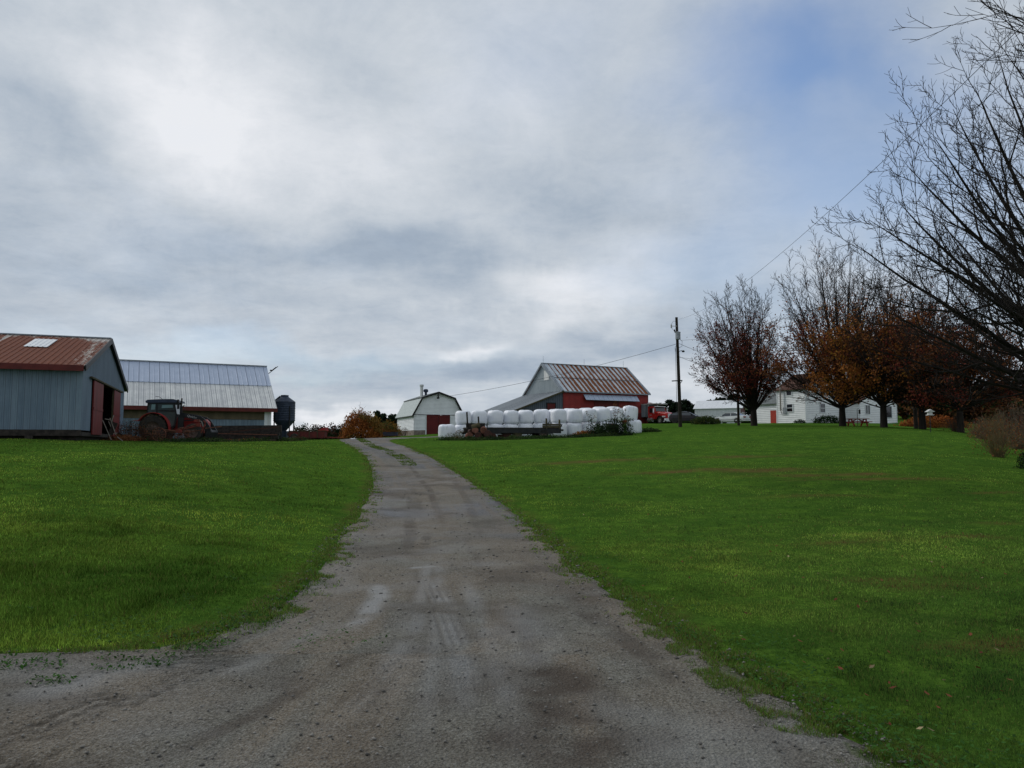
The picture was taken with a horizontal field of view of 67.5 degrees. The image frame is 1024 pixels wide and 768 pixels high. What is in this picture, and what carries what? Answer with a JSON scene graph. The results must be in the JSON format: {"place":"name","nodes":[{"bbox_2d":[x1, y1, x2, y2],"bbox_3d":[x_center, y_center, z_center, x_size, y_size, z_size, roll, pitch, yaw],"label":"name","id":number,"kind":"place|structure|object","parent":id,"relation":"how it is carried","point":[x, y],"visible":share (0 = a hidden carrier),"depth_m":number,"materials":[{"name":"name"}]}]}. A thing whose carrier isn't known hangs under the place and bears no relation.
{"place":"outdoors","nodes":[
{"label":"outdoors","id":0,"kind":"place"},
{"bbox_2d":[356,438,415,465],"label":"median grass","id":1,"kind":"structure","parent":0,"point":[375,447],"depth_m":39.54,"materials":[{"name":"green plant"}]},
{"bbox_2d":[0,436,895,767],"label":"driveway","id":2,"kind":"structure","parent":0,"point":[446,504],"depth_m":5.14,"materials":[{"name":"grey gravel"}]},
{"bbox_2d":[0,602,301,685],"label":"gravel weeds","id":3,"kind":"object","parent":2,"relation":"on","point":[21,666],"visible":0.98,"depth_m":5.63,"materials":[{"name":"green plant"}]},
{"bbox_2d":[0,487,940,767],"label":"loose stones","id":4,"kind":"object","parent":2,"relation":"on","point":[462,673],"visible":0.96,"depth_m":5.20,"materials":[{"name":"grey gravel"}]},
{"bbox_2d":[0,416,1023,767],"bbox_3d":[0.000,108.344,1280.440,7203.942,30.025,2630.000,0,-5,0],"label":"ground","id":5,"kind":"structure","parent":0,"point":[722,436],"depth_m":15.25,"materials":[{"name":"green plant"}]},
{"bbox_2d":[0,333,127,440],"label":"long shed","id":6,"kind":"structure","parent":5,"relation":"on","point":[62,387],"depth_m":34.02,"materials":[{"name":"grey metal"}]},
{"bbox_2d":[91,380,103,434],"bbox_3d":[-20.386,1.215,37.737,0.080,2.560,2.850,2,-5,-20],"label":"sliding door","id":7,"kind":"structure","parent":6,"relation":"in","point":[98,388],"depth_m":37.43,"materials":[{"name":"red wood"}]},
{"bbox_2d":[112,390,120,435],"bbox_3d":[-22.708,1.715,44.029,0.080,2.560,2.600,2,-5,-20],"label":"sliding door","id":8,"kind":"structure","parent":6,"relation":"in","point":[117,395],"depth_m":44.01,"materials":[{"name":"red wood"}]},
{"bbox_2d":[102,415,122,440],"bbox_3d":[-20.050,2.243,38.562,1.033,1.371,0.140,1,-5,-17],"label":"folded frame","id":9,"kind":"object","parent":5,"relation":"on","point":[113,426],"visible":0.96,"depth_m":38.52,"materials":[{"name":"metal"}]},
{"bbox_2d":[105,417,161,440],"bbox_3d":[-22.342,2.626,44.945,3.256,1.540,3.537,0,-5,0],"label":"dead bush","id":10,"kind":"object","parent":5,"relation":"on","point":[131,428],"visible":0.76,"depth_m":44.83,"materials":[{"name":"brown plant"}]},
{"bbox_2d":[133,396,217,439],"bbox_3d":[-21.937,2.329,50.666,5.450,3.018,2.240,1,-5,-8],"label":"tractor","id":11,"kind":"object","parent":5,"relation":"on","point":[172,416],"visible":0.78,"depth_m":49.93,"materials":[{"name":"metal"}]},
{"bbox_2d":[143,419,221,440],"bbox_3d":[-20.217,2.833,46.738,4.935,1.332,0.562,0,-5,-5],"label":"hay rake","id":12,"kind":"object","parent":5,"relation":"on","point":[180,431],"visible":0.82,"depth_m":46.61,"materials":[{"name":"metal"}]},
{"bbox_2d":[119,359,277,438],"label":"cattle barn","id":13,"kind":"structure","parent":5,"relation":"on","point":[216,394],"depth_m":65.90,"materials":[{"name":"grey metal"}]},
{"bbox_2d":[100,434,311,440],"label":"barnyard weeds","id":14,"kind":"object","parent":5,"relation":"on","point":[123,437],"visible":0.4,"depth_m":43.20,"materials":[{"name":"green plant"}]},
{"bbox_2d":[152,436,307,441],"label":"yard green weeds","id":15,"kind":"object","parent":5,"relation":"on","point":[187,439],"visible":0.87,"depth_m":47.59,"materials":[{"name":"green plant"}]},
{"bbox_2d":[217,436,278,438],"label":"timber beam","id":16,"kind":"structure","parent":5,"relation":"on","point":[244,437],"depth_m":52.64,"materials":[{"name":"brown wood"}]},
{"bbox_2d":[217,432,279,435],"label":"timber beam","id":17,"kind":"structure","parent":16,"relation":"on","point":[244,434],"depth_m":53.13,"materials":[{"name":"brown wood"}]},
{"bbox_2d":[217,428,281,432],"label":"timber beam","id":18,"kind":"structure","parent":17,"relation":"on","point":[259,430],"depth_m":53.48,"materials":[{"name":"brown wood"}]},
{"bbox_2d":[215,425,281,428],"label":"timber beam","id":19,"kind":"structure","parent":18,"relation":"on","point":[247,427],"depth_m":53.50,"materials":[{"name":"brown wood"}]},
{"bbox_2d":[273,395,295,438],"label":"feed bin","id":20,"kind":"object","parent":5,"relation":"on","point":[284,416],"visible":0.79,"depth_m":70.76,"materials":[{"name":"grey metal"}]},
{"bbox_2d":[287,427,340,437],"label":"manure spreader","id":21,"kind":"object","parent":5,"relation":"on","point":[321,433],"visible":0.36,"depth_m":67.36,"materials":[{"name":"red paint"}]},
{"bbox_2d":[307,424,324,439],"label":"distant tree","id":22,"kind":"object","parent":5,"relation":"on","point":[315,428],"visible":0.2,"depth_m":164.12,"materials":[{"name":"green plant"}]},
{"bbox_2d":[326,422,349,438],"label":"distant tree","id":23,"kind":"object","parent":5,"relation":"on","point":[335,432],"visible":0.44,"depth_m":153.57,"materials":[{"name":"green plant"}]},
{"bbox_2d":[338,406,382,438],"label":"orange shrub","id":24,"kind":"object","parent":5,"relation":"on","point":[359,424],"visible":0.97,"depth_m":75.18,"materials":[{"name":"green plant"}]},
{"bbox_2d":[373,410,382,425],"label":"spruce tree","id":25,"kind":"object","parent":5,"relation":"on","point":[377,413],"visible":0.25,"depth_m":117.70,"materials":[{"name":"green plant"}]},
{"bbox_2d":[376,420,401,436],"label":"orange shrub","id":26,"kind":"object","parent":5,"relation":"on","point":[388,427],"visible":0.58,"depth_m":87.39,"materials":[{"name":"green plant"}]},
{"bbox_2d":[384,414,396,429],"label":"spruce tree","id":27,"kind":"object","parent":5,"relation":"on","point":[391,418],"visible":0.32,"depth_m":117.65,"materials":[{"name":"green plant"}]},
{"bbox_2d":[382,432,398,435],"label":"feed trough","id":28,"kind":"object","parent":5,"relation":"on","point":[390,433],"visible":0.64,"depth_m":83.88,"materials":[{"name":"plastic"}]},
{"bbox_2d":[395,385,461,435],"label":"gambrel shed","id":29,"kind":"structure","parent":5,"relation":"on","point":[422,414],"depth_m":96.16,"materials":[{"name":"wood"}]},
{"bbox_2d":[426,415,437,433],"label":"door","id":30,"kind":"structure","parent":29,"relation":"in","point":[432,420],"depth_m":95.66,"materials":[{"name":"red wood"}]},
{"bbox_2d":[438,415,449,426],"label":"door","id":31,"kind":"structure","parent":29,"relation":"in","point":[442,419],"depth_m":96.24,"materials":[{"name":"red wood"}]},
{"bbox_2d":[438,424,455,438],"bbox_3d":[-5.083,3.726,59.603,1.331,1.165,1.333,-8,-11,43],"label":"wrapped bale","id":32,"kind":"object","parent":5,"relation":"on","point":[445,429],"visible":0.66,"depth_m":59.09},
{"bbox_2d":[455,424,465,437],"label":"wrapped bale","id":33,"kind":"object","parent":5,"relation":"on","point":[459,427],"visible":0.37,"depth_m":59.94},
{"bbox_2d":[455,411,470,424],"bbox_3d":[-3.857,2.673,60.596,1.261,1.135,1.273,-1,-5,-10],"label":"wrapped bale","id":34,"kind":"object","parent":33,"relation":"on","point":[460,417],"visible":0.79,"depth_m":60.05},
{"bbox_2d":[0,443,955,767],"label":"ragged edge grass","id":35,"kind":"structure","parent":5,"relation":"on","point":[648,609],"depth_m":6.44,"materials":[{"name":"green plant"}]},
{"bbox_2d":[465,423,496,437],"bbox_3d":[-2.291,3.447,55.905,2.317,1.272,0.811,0,-5,0],"label":"scrap heap","id":36,"kind":"object","parent":5,"relation":"on","point":[485,432],"visible":0.81,"depth_m":55.70,"materials":[{"name":"metal"}]},
{"bbox_2d":[488,424,503,436],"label":"wrapped bale","id":37,"kind":"object","parent":5,"relation":"on","point":[495,425],"visible":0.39,"depth_m":60.92},
{"bbox_2d":[487,410,502,423],"bbox_3d":[-1.334,2.683,61.572,1.318,1.152,1.285,-3,-7,31],"label":"wrapped bale","id":38,"kind":"object","parent":37,"relation":"on","point":[494,416],"visible":0.9,"depth_m":61.03},
{"bbox_2d":[503,424,517,427],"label":"wrapped bale","id":39,"kind":"object","parent":5,"relation":"on","point":[511,425],"visible":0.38,"depth_m":61.38},
{"bbox_2d":[503,410,518,423],"bbox_3d":[-0.068,2.695,61.981,1.286,1.136,1.286,-1,-7,32],"label":"wrapped bale","id":40,"kind":"object","parent":39,"relation":"on","point":[510,416],"visible":0.95,"depth_m":61.46},
{"bbox_2d":[462,412,563,437],"bbox_3d":[0.028,3.208,58.392,7.762,2.006,2.370,1,-5,-13],"label":"hay wagon","id":41,"kind":"object","parent":5,"relation":"on","point":[546,429],"visible":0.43,"depth_m":57.52,"materials":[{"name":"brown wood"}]},
{"bbox_2d":[4,514,1023,767],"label":"clover weeds","id":42,"kind":"object","parent":5,"relation":"on","point":[920,722],"visible":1,"depth_m":5.00,"materials":[{"name":"green plant"}]},
{"bbox_2d":[518,423,532,436],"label":"wrapped bale","id":43,"kind":"object","parent":5,"relation":"on","point":[525,425],"visible":0.51,"depth_m":61.87},
{"bbox_2d":[518,410,532,422],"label":"wrapped bale","id":44,"kind":"object","parent":43,"relation":"on","point":[525,416],"visible":0.91,"depth_m":61.95},
{"bbox_2d":[434,432,635,440],"bbox_3d":[1.953,3.854,56.618,15.483,0.841,5.053,1,-5,-7],"label":"weed strip","id":45,"kind":"object","parent":5,"relation":"on","point":[472,438],"visible":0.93,"depth_m":55.75,"materials":[{"name":"green plant"}]},
{"bbox_2d":[533,423,544,427],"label":"wrapped bale","id":46,"kind":"object","parent":5,"relation":"on","point":[537,425],"visible":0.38,"depth_m":62.32},
{"bbox_2d":[533,409,548,422],"bbox_3d":[2.404,2.648,62.950,1.323,1.167,1.298,1,-3,-43],"label":"wrapped bale","id":47,"kind":"object","parent":46,"relation":"on","point":[540,415],"visible":0.85,"depth_m":62.42},
{"bbox_2d":[551,423,566,435],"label":"wrapped bale","id":48,"kind":"object","parent":5,"relation":"on","point":[564,427],"visible":0.49,"depth_m":60.97},
{"bbox_2d":[550,409,566,422],"bbox_3d":[3.732,2.592,61.583,1.327,1.159,1.242,-8,-7,44],"label":"wrapped bale","id":49,"kind":"object","parent":48,"relation":"on","point":[556,415],"visible":0.88,"depth_m":61.06},
{"bbox_2d":[484,363,650,426],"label":"red barn","id":50,"kind":"structure","parent":5,"relation":"on","point":[599,386],"depth_m":109.73,"materials":[{"name":"grey"}]},
{"bbox_2d":[546,402,555,409],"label":"barn door","id":51,"kind":"structure","parent":50,"relation":"in","point":[549,406],"depth_m":104.42,"materials":[{"name":"red wood"}]},
{"bbox_2d":[594,400,605,407],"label":"barn door","id":52,"kind":"structure","parent":50,"relation":"in","point":[597,403],"depth_m":108.15,"materials":[{"name":"red wood"}]},
{"bbox_2d":[606,401,618,407],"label":"barn door","id":53,"kind":"structure","parent":50,"relation":"in","point":[608,403],"depth_m":109.11,"materials":[{"name":"red wood"}]},
{"bbox_2d":[567,423,581,435],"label":"wrapped bale","id":54,"kind":"object","parent":5,"relation":"on","point":[572,428],"visible":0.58,"depth_m":61.55},
{"bbox_2d":[567,409,582,422],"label":"wrapped bale","id":55,"kind":"object","parent":54,"relation":"on","point":[574,415],"visible":0.93,"depth_m":61.70},
{"bbox_2d":[581,422,595,430],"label":"wrapped bale","id":56,"kind":"object","parent":5,"relation":"on","point":[584,424],"visible":0.27,"depth_m":62.24},
{"bbox_2d":[582,408,597,421],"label":"wrapped bale","id":57,"kind":"object","parent":56,"relation":"on","point":[592,412],"visible":0.81,"depth_m":62.27},
{"bbox_2d":[587,421,611,434],"bbox_3d":[6.690,3.391,58.219,2.202,1.234,2.285,3,-5,-33],"label":"weed bush","id":58,"kind":"object","parent":5,"relation":"on","point":[600,428],"visible":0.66,"depth_m":57.88,"materials":[{"name":"green plant"}]},
{"bbox_2d":[603,417,636,434],"bbox_3d":[8.010,3.193,58.403,2.903,1.713,2.216,0,-5,0],"label":"weed bush","id":59,"kind":"object","parent":5,"relation":"on","point":[616,430],"visible":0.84,"depth_m":58.14,"materials":[{"name":"green plant"}]},
{"bbox_2d":[626,420,641,432],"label":"wrapped bale","id":60,"kind":"object","parent":5,"relation":"on","point":[637,426],"visible":0.56,"depth_m":63.72},
{"bbox_2d":[623,405,637,420],"bbox_3d":[9.918,2.453,64.502,1.314,1.230,1.365,0,-10,33],"label":"wrapped bale","id":61,"kind":"object","parent":60,"relation":"on","point":[631,412],"visible":0.78,"depth_m":63.94},
{"bbox_2d":[642,427,661,431],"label":"leafy weed patch","id":62,"kind":"object","parent":5,"relation":"on","point":[647,429],"visible":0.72,"depth_m":65.58,"materials":[{"name":"green plant"}]},
{"bbox_2d":[641,403,671,423],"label":"dump truck","id":63,"kind":"object","parent":5,"relation":"on","point":[652,412],"visible":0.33,"depth_m":109.64,"materials":[{"name":"red paint"}]},
{"bbox_2d":[668,402,682,422],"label":"spruce tree","id":64,"kind":"object","parent":5,"relation":"on","point":[673,408],"visible":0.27,"depth_m":144.57,"materials":[{"name":"green plant"}]},
{"bbox_2d":[671,317,684,426],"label":"utility pole","id":65,"kind":"object","parent":5,"relation":"on","point":[678,380],"visible":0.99,"depth_m":76.13,"materials":[{"name":"brown wood"}]},
{"bbox_2d":[451,344,674,395],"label":"overhead wire","id":66,"kind":"object","parent":65,"relation":"attached to","point":[564,373],"visible":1,"depth_m":84.94,"materials":[{"name":"black metal"}]},
{"bbox_2d":[690,24,1023,315],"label":"overhead wire","id":67,"kind":"object","parent":65,"relation":"attached to","point":[894,150],"visible":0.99,"depth_m":22.98,"materials":[{"name":"black metal"}]},
{"bbox_2d":[691,231,1023,339],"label":"overhead wire","id":68,"kind":"object","parent":65,"relation":"attached to","point":[857,294],"visible":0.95,"depth_m":33.35,"materials":[{"name":"black metal"}]},
{"bbox_2d":[669,411,699,422],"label":"parked hatchback","id":69,"kind":"object","parent":5,"relation":"on","point":[688,416],"visible":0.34,"depth_m":99.91,"materials":[{"name":"black paint"}]},
{"bbox_2d":[675,399,694,422],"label":"spruce tree","id":70,"kind":"object","parent":5,"relation":"on","point":[685,404],"visible":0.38,"depth_m":139.48,"materials":[{"name":"green plant"}]},
{"bbox_2d":[690,415,722,424],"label":"leafy bush","id":71,"kind":"object","parent":5,"relation":"on","point":[703,420],"visible":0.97,"depth_m":89.53,"materials":[{"name":"green plant"}]},
{"bbox_2d":[693,400,747,422],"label":"garage","id":72,"kind":"structure","parent":5,"relation":"on","point":[711,408],"depth_m":114.00,"materials":[{"name":"white metal"}]},
{"bbox_2d":[715,412,750,422],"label":"parked car","id":73,"kind":"object","parent":5,"relation":"on","point":[728,417],"visible":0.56,"depth_m":99.26,"materials":[{"name":"white paint"}]},
{"bbox_2d":[689,273,785,425],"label":"maple tree","id":74,"kind":"object","parent":5,"relation":"on","point":[739,374],"visible":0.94,"depth_m":79.42,"materials":[{"name":"brown plant"}]},
{"bbox_2d":[737,393,739,424],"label":"short pole","id":75,"kind":"object","parent":5,"relation":"on","point":[738,416],"visible":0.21,"depth_m":81.91,"materials":[{"name":"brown wood"}]},
{"bbox_2d":[569,463,1022,750],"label":"fallen leaves","id":76,"kind":"object","parent":5,"relation":"on","point":[872,666],"visible":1,"depth_m":6.23,"materials":[{"name":"brown plant"}]},
{"bbox_2d":[811,413,838,422],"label":"garden bush","id":77,"kind":"object","parent":5,"relation":"on","point":[832,419],"visible":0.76,"depth_m":97.71,"materials":[{"name":"green plant"}]},
{"bbox_2d":[757,374,898,422],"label":"farmhouse","id":78,"kind":"object","parent":5,"relation":"on","point":[782,407],"visible":0.47,"depth_m":106.19,"materials":[{"name":"white painted clapboard siding"},{"name":"grey shingle"},{"name":"dark glass"}]},
{"bbox_2d":[770,410,775,422],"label":"door","id":79,"kind":"structure","parent":78,"relation":"in","point":[772,412],"depth_m":107.86,"materials":[{"name":"red wood"}]},
{"bbox_2d":[819,403,825,412],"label":"window","id":80,"kind":"structure","parent":78,"relation":"in","point":[822,408],"depth_m":104.95,"materials":[{"name":"grey glass"}]},
{"bbox_2d":[886,406,891,417],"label":"window","id":81,"kind":"structure","parent":78,"relation":"in","point":[889,409],"depth_m":109.46,"materials":[{"name":"grey glass"}]},
{"bbox_2d":[748,227,924,425],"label":"maple tree","id":82,"kind":"object","parent":5,"relation":"on","point":[813,361],"visible":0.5,"depth_m":71.85,"materials":[{"name":"brown plant"}]},
{"bbox_2d":[846,418,871,425],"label":"picnic table","id":83,"kind":"object","parent":5,"relation":"on","point":[860,421],"visible":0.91,"depth_m":76.64,"materials":[{"name":"red paint"}]},
{"bbox_2d":[802,248,949,427],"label":"maple tree","id":84,"kind":"object","parent":5,"relation":"on","point":[858,386],"visible":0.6,"depth_m":65.45,"materials":[{"name":"brown plant"}]},
{"bbox_2d":[811,0,1023,418],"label":"bare tree","id":85,"kind":"object","parent":5,"relation":"on","point":[1002,301],"visible":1,"depth_m":21.12,"materials":[{"name":"brown plant"}]},
{"bbox_2d":[895,394,942,418],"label":"distant tree","id":86,"kind":"object","parent":5,"relation":"on","point":[904,415],"visible":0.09,"depth_m":125.25,"materials":[{"name":"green plant"}]},
{"bbox_2d":[837,251,1005,429],"bbox_3d":[34.240,-3.230,64.788,12.415,14.705,12.613,4,-6,-39],"label":"maple tree","id":87,"kind":"object","parent":5,"relation":"on","point":[922,420],"visible":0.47,"depth_m":63.00,"materials":[{"name":"brown plant"}]},
{"bbox_2d":[868,277,980,428],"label":"maple tree","id":88,"kind":"object","parent":5,"relation":"on","point":[915,417],"visible":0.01,"depth_m":77.88,"materials":[{"name":"brown plant"}]},
{"bbox_2d":[894,415,973,427],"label":"orange hedge","id":89,"kind":"object","parent":5,"relation":"on","point":[935,423],"visible":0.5,"depth_m":91.41,"materials":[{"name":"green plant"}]},
{"bbox_2d":[900,391,978,421],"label":"distant tree","id":90,"kind":"object","parent":5,"relation":"on","point":[949,411],"visible":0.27,"depth_m":118.48,"materials":[{"name":"orange plant"}]},
{"bbox_2d":[870,300,1023,432],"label":"maple tree","id":91,"kind":"object","parent":5,"relation":"on","point":[952,403],"visible":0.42,"depth_m":60.19,"materials":[{"name":"brown plant"}]},
{"bbox_2d":[938,414,971,431],"bbox_3d":[35.906,3.122,61.931,2.706,1.614,2.788,0,-5,0],"label":"twiggy shrub","id":92,"kind":"object","parent":5,"relation":"on","point":[954,425],"visible":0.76,"depth_m":61.82,"materials":[{"name":"brown plant"}]},
{"bbox_2d":[892,0,1023,93],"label":"young bare tree","id":93,"kind":"object","parent":5,"relation":"on","point":[1002,12],"visible":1,"depth_m":12.37,"materials":[{"name":"brown plant"}]},
{"bbox_2d":[927,392,1009,422],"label":"distant tree","id":94,"kind":"object","parent":5,"relation":"on","point":[982,409],"visible":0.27,"depth_m":115.03,"materials":[{"name":"orange plant"}]},
{"bbox_2d":[964,415,991,438],"bbox_3d":[30.590,2.839,49.931,2.128,1.650,2.194,0,-5,0],"label":"twiggy shrub","id":95,"kind":"object","parent":5,"relation":"on","point":[976,429],"visible":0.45,"depth_m":49.89,"materials":[{"name":"brown plant"}]},
{"bbox_2d":[963,390,1023,424],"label":"distant tree","id":96,"kind":"object","parent":5,"relation":"on","point":[1009,406],"visible":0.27,"depth_m":113.69,"materials":[{"name":"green plant"}]},
{"bbox_2d":[964,409,1023,457],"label":"willow shrub","id":97,"kind":"object","parent":5,"relation":"on","point":[997,453],"visible":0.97,"depth_m":32.85,"materials":[{"name":"brown plant"}]},
{"bbox_2d":[977,413,1014,445],"bbox_3d":[27.963,2.549,43.963,2.288,2.108,2.152,0,-5,0],"label":"twiggy shrub","id":98,"kind":"object","parent":5,"relation":"on","point":[997,427],"visible":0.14,"depth_m":43.93,"materials":[{"name":"brown plant"}]},
{"bbox_2d":[989,399,1023,449],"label":"twiggy shrub","id":99,"kind":"object","parent":5,"relation":"on","point":[1015,423],"visible":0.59,"depth_m":41.93,"materials":[{"name":"brown plant"}]},
{"bbox_2d":[991,392,1023,422],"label":"distant tree","id":100,"kind":"object","parent":5,"relation":"on","point":[1007,412],"visible":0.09,"depth_m":114.34,"materials":[{"name":"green plant"}]},
{"bbox_2d":[1005,403,1023,455],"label":"twiggy shrub","id":101,"kind":"object","parent":5,"relation":"on","point":[1022,430],"visible":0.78,"depth_m":36.48,"materials":[{"name":"brown plant"}]},
{"bbox_2d":[1013,452,1023,468],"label":"dark shrub","id":102,"kind":"object","parent":5,"relation":"on","point":[1019,460],"visible":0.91,"depth_m":27.98,"materials":[{"name":"green plant"}]},
{"bbox_2d":[0,0,1023,438],"label":"sky","id":103,"kind":"structure","parent":0,"point":[370,203],"materials":[{"name":"grey"}]},
{"bbox_2d":[596,408,610,421],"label":"wrapped bale","id":104,"kind":"object","parent":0,"point":[604,414],"visible":0.77,"depth_m":62.76},
{"bbox_2d":[610,408,623,420],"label":"wrapped bale","id":105,"kind":"object","parent":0,"point":[621,410],"visible":0.48,"depth_m":63.27},
{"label":"wrapped bale","id":106,"kind":"object","parent":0,"visible":0},
{"bbox_2d":[471,410,486,424],"bbox_3d":[-2.610,2.683,61.117,1.314,1.155,1.315,7,-10,-38],"label":"wrapped bale","id":107,"kind":"object","parent":106,"relation":"on","point":[481,414],"visible":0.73,"depth_m":60.59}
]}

